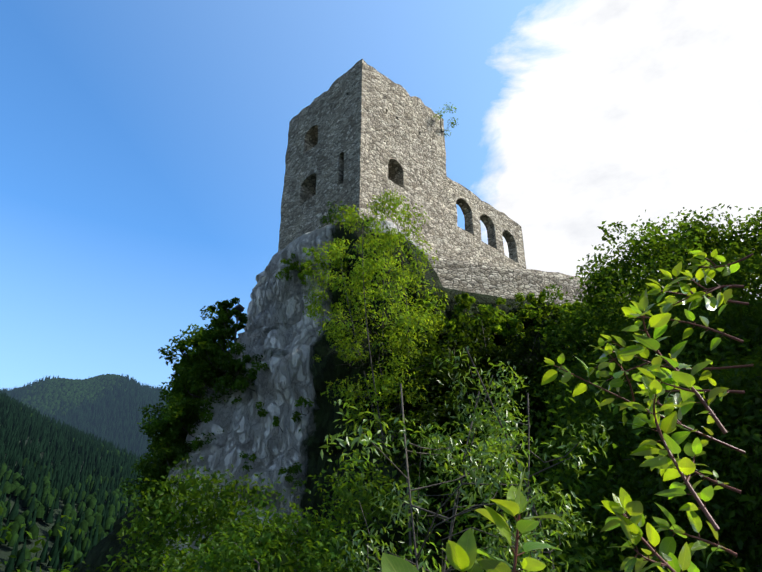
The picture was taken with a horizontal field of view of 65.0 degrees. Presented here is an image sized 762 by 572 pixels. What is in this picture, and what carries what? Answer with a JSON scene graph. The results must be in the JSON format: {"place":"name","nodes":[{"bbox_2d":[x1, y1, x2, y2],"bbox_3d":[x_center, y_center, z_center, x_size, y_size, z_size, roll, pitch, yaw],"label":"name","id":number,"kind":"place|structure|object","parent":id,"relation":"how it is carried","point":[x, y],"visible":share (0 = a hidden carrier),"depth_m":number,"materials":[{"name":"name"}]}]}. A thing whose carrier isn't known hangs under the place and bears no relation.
{"place":"outdoors","nodes":[
{"label":"outdoors","id":0,"kind":"place"},
{"bbox_2d":[0,402,150,571],"bbox_3d":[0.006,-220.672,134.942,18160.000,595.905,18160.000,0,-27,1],"label":"ground","id":1,"kind":"structure","parent":0,"point":[44,529],"depth_m":262.71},
{"bbox_2d":[0,374,168,571],"bbox_3d":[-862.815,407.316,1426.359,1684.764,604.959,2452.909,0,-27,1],"label":"hill forest","id":2,"kind":"object","parent":1,"relation":"on","point":[121,398],"visible":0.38,"depth_m":393.36,"materials":[{"name":"green plant"}]},
{"bbox_2d":[130,118,761,571],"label":"tree branches","id":3,"kind":"object","parent":1,"relation":"on","point":[436,514],"visible":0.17,"depth_m":6.88,"materials":[{"name":"brown plant"}]},
{"bbox_2d":[0,102,761,571],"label":"foliage","id":4,"kind":"object","parent":3,"relation":"attached to","point":[560,408],"visible":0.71,"depth_m":20.07,"materials":[{"name":"green plant"}]},
{"bbox_2d":[319,346,612,571],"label":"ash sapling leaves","id":5,"kind":"object","parent":3,"relation":"attached to","point":[490,451],"visible":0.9,"depth_m":5.82,"materials":[{"name":"green plant"}]},
{"bbox_2d":[381,249,753,571],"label":"leafy branches","id":6,"kind":"object","parent":1,"relation":"on","point":[461,553],"depth_m":1.80,"materials":[{"name":"green plant"}]},
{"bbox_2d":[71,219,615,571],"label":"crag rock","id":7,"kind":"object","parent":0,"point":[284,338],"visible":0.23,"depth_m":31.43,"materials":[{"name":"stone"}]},
{"bbox_2d":[234,304,244,343],"bbox_3d":[-8.732,2.482,36.343,0.567,2.939,0.526,-10,-29,19],"label":"tree","id":8,"kind":"object","parent":7,"relation":"on","point":[239,307],"visible":0.6,"depth_m":36.71,"materials":[{"name":"plant"}]},
{"bbox_2d":[278,59,451,257],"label":"tower","id":9,"kind":"structure","parent":7,"relation":"on","point":[361,132],"depth_m":43.39,"materials":[{"name":"stone"}]},
{"bbox_2d":[446,176,525,268],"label":"wing wall","id":10,"kind":"structure","parent":7,"relation":"on","point":[467,243],"depth_m":47.77,"materials":[{"name":"stone"}]},
{"bbox_2d":[425,254,630,304],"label":"curtain wall","id":11,"kind":"structure","parent":7,"relation":"on","point":[502,281],"depth_m":39.33,"materials":[{"name":"stone"}]},
{"bbox_2d":[0,0,761,389],"label":"sky","id":12,"kind":"structure","parent":0,"point":[143,143],"materials":[{"name":"blue"}]}
]}

